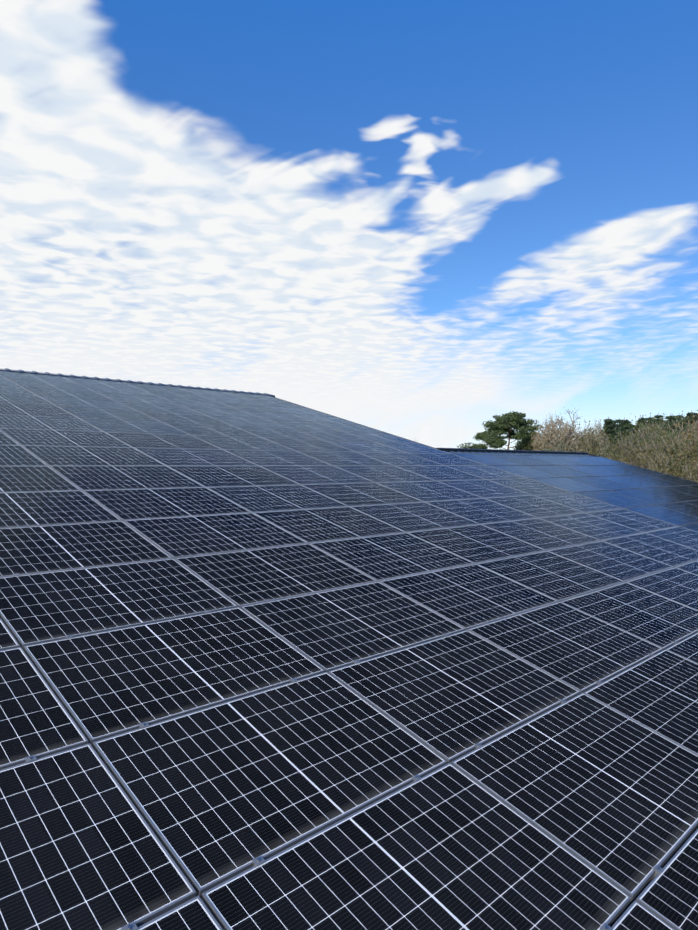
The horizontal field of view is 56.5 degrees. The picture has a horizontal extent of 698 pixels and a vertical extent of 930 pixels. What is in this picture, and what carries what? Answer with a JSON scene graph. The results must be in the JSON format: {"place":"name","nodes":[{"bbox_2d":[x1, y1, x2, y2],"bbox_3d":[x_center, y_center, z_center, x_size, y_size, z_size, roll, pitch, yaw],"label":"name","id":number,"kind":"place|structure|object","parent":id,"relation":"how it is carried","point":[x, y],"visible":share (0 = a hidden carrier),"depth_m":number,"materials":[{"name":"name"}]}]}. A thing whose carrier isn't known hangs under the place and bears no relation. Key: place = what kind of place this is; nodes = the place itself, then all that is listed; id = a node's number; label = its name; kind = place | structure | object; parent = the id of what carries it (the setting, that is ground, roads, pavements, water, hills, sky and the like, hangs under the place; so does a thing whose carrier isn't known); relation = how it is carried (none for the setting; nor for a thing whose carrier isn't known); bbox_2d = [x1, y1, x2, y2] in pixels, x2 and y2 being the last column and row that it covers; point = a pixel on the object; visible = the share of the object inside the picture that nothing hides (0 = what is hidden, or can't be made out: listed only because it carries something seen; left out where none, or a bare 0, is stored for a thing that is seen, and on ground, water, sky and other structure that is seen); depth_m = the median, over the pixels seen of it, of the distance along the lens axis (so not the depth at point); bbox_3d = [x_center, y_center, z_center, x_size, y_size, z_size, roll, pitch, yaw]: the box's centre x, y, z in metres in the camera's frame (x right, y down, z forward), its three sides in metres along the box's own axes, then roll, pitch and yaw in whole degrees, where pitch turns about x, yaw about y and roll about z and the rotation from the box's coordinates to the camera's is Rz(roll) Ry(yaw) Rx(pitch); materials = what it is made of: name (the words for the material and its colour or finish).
{"place":"outdoors","nodes":[
{"label":"outdoors","id":0,"kind":"place"},
{"bbox_2d":[0,0,697,449],"label":"sky","id":1,"kind":"structure","parent":0,"point":[425,222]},
{"bbox_2d":[444,451,593,456],"bbox_3d":[11.305,1.848,14.688,8.690,4.493,16.520,0,0,-44],"label":"annex roof sheet","id":2,"kind":"object","parent":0,"point":[504,453],"visible":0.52,"depth_m":19.95,"materials":[{"name":"grey metal"}]},
{"bbox_2d":[436,448,686,479],"bbox_3d":[11.295,1.869,14.770,8.790,4.683,16.666,0,0,-44],"label":"annex flashing","id":3,"kind":"object","parent":2,"relation":"attached to","point":[499,450],"visible":0.37,"depth_m":20.08,"materials":[{"name":"black metal"}]},
{"bbox_3d":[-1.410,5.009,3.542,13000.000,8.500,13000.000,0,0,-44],"label":"ground","id":4,"kind":"structure","parent":0,"visible":0},
{"bbox_2d":[457,411,542,449],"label":"pine tree","id":5,"kind":"object","parent":4,"relation":"on","point":[507,422],"visible":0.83,"depth_m":68.12,"materials":[{"name":"green plant"}]},
{"bbox_2d":[513,432,542,449],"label":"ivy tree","id":6,"kind":"object","parent":4,"relation":"on","point":[519,444],"visible":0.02,"depth_m":76.25,"materials":[{"name":"green plant"}]},
{"bbox_2d":[531,407,592,451],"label":"bare shrub","id":7,"kind":"object","parent":4,"relation":"on","point":[552,436],"visible":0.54,"depth_m":45.10,"materials":[{"name":"beige plant"}]},
{"bbox_2d":[561,421,616,458],"bbox_3d":[11.972,3.178,30.031,4.974,10.569,6.822,0,0,-12],"label":"hedge tree","id":8,"kind":"object","parent":4,"relation":"on","point":[591,441],"visible":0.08,"depth_m":29.71,"materials":[{"name":"beige plant"}]},
{"bbox_2d":[569,418,611,451],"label":"bare shrub","id":9,"kind":"object","parent":4,"relation":"on","point":[596,431],"visible":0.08,"depth_m":48.54,"materials":[{"name":"beige plant"}]},
{"bbox_2d":[539,428,667,459],"bbox_3d":[11.081,3.536,27.768,5.773,10.425,7.170,0,0,-44],"label":"hedge tree","id":10,"kind":"object","parent":4,"relation":"on","point":[598,445],"depth_m":28.64,"materials":[{"name":"beige plant"}]},
{"bbox_2d":[602,420,616,454],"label":"tree","id":11,"kind":"object","parent":4,"relation":"on","point":[612,430],"visible":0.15,"depth_m":79.33,"materials":[{"name":"green plant"}]},
{"bbox_2d":[613,419,626,442],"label":"tree","id":12,"kind":"object","parent":4,"relation":"on","point":[617,422],"visible":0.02,"depth_m":79.96,"materials":[{"name":"green plant"}]},
{"bbox_2d":[575,423,666,469],"bbox_3d":[11.017,3.561,26.994,7.220,10.545,5.067,0,0,-24],"label":"hedge tree","id":13,"kind":"object","parent":4,"relation":"on","point":[631,451],"visible":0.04,"depth_m":26.52,"materials":[{"name":"brown plant"}]},
{"bbox_2d":[610,419,633,453],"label":"tree","id":14,"kind":"object","parent":4,"relation":"on","point":[623,422],"visible":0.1,"depth_m":74.50,"materials":[{"name":"green plant"}]},
{"bbox_2d":[634,417,648,436],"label":"tree","id":15,"kind":"object","parent":4,"relation":"on","point":[641,419],"visible":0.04,"depth_m":75.64,"materials":[{"name":"green plant"}]},
{"bbox_2d":[594,427,696,467],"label":"hedge tree","id":16,"kind":"object","parent":4,"relation":"on","point":[660,451],"depth_m":25.84,"materials":[{"name":"brown plant"}]},
{"bbox_2d":[611,413,696,462],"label":"hedge tree","id":17,"kind":"object","parent":4,"relation":"on","point":[640,440],"visible":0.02,"depth_m":29.24,"materials":[{"name":"beige plant"}]},
{"bbox_2d":[653,413,662,420],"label":"tree","id":18,"kind":"object","parent":4,"relation":"on","point":[657,416],"depth_m":89.58,"materials":[{"name":"green plant"}]},
{"bbox_2d":[626,413,693,448],"bbox_3d":[14.688,3.043,30.363,4.993,10.792,5.936,0,0,-44],"label":"hedge tree","id":19,"kind":"object","parent":4,"relation":"on","point":[654,429],"depth_m":29.99,"materials":[{"name":"beige plant"}]},
{"bbox_2d":[626,411,697,475],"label":"hedge tree","id":20,"kind":"object","parent":4,"relation":"on","point":[688,428],"visible":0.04,"depth_m":25.10,"materials":[{"name":"beige plant"}]},
{"bbox_2d":[629,429,697,482],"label":"hedge tree","id":21,"kind":"object","parent":4,"relation":"on","point":[692,475],"visible":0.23,"depth_m":23.43,"materials":[{"name":"beige plant"}]},
{"bbox_2d":[644,414,682,437],"bbox_3d":[18.565,2.151,37.043,6.376,10.363,5.453,0,0,-44],"label":"hedge tree","id":22,"kind":"object","parent":4,"relation":"on","point":[663,426],"depth_m":38.15,"materials":[{"name":"beige plant"}]},
{"bbox_2d":[665,415,675,431],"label":"tree","id":23,"kind":"object","parent":4,"relation":"on","point":[671,418],"visible":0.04,"depth_m":77.30,"materials":[{"name":"green plant"}]},
{"bbox_2d":[650,410,697,476],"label":"hedge tree","id":24,"kind":"object","parent":4,"relation":"on","point":[673,446],"visible":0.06,"depth_m":24.22,"materials":[{"name":"beige plant"}]},
{"bbox_2d":[655,422,695,443],"bbox_3d":[16.168,3.051,31.066,6.030,10.488,6.265,0,0,12],"label":"hedge tree","id":25,"kind":"object","parent":4,"relation":"on","point":[681,433],"depth_m":31.08,"materials":[{"name":"beige plant"}]},
{"bbox_2d":[673,420,686,433],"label":"tree","id":26,"kind":"object","parent":4,"relation":"on","point":[680,426],"visible":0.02,"depth_m":71.53,"materials":[{"name":"green plant"}]},
{"bbox_2d":[678,418,693,429],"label":"tree","id":27,"kind":"object","parent":4,"relation":"on","point":[686,419],"visible":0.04,"depth_m":75.18,"materials":[{"name":"green plant"}]},
{"bbox_2d":[686,412,697,432],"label":"tree","id":28,"kind":"object","parent":4,"relation":"on","point":[691,416],"visible":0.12,"depth_m":75.72,"materials":[{"name":"green plant"}]},
{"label":"building walls","id":29,"kind":"object","parent":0,"visible":0},
{"bbox_2d":[88,742,697,926],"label":"roof sheet","id":30,"kind":"object","parent":29,"relation":"on","point":[640,892],"depth_m":3.41,"materials":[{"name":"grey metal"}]},
{"bbox_2d":[0,368,274,397],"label":"ridge flashing","id":31,"kind":"object","parent":30,"relation":"on","point":[97,378],"visible":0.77,"depth_m":19.03,"materials":[{"name":"black metal"}]},
{"bbox_2d":[275,397,435,448],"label":"verge trim","id":32,"kind":"structure","parent":30,"relation":"attached to","point":[359,424],"depth_m":19.72,"materials":[{"name":"black metal"}]},
{"bbox_3d":[11.188,4.356,14.858,8.520,9.306,16.107,0,0,-44],"label":"annex","id":33,"kind":"object","parent":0,"visible":0},
{"bbox_2d":[457,453,685,525],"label":"panel clamps","id":34,"kind":"object","parent":33,"relation":"attached to","point":[590,476],"visible":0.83,"depth_m":16.63,"materials":[{"name":"grey metal"}]},
{"bbox_2d":[454,454,697,531],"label":"solar panels","id":35,"kind":"object","parent":33,"relation":"on","point":[674,502],"visible":0.96,"depth_m":16.84,"materials":[{"name":"blue glass"}]},
{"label":"mounting rails","id":36,"kind":"object","parent":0,"visible":0},
{"bbox_2d":[4,375,683,929],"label":"panel clamps","id":37,"kind":"object","parent":36,"relation":"on","point":[258,861],"visible":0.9,"depth_m":4.55,"materials":[{"name":"silver metal"}]},
{"bbox_2d":[0,371,697,929],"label":"solar array","id":38,"kind":"object","parent":36,"relation":"on","point":[542,809],"visible":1,"depth_m":4.67,"materials":[{"name":"black glass"}]}
]}

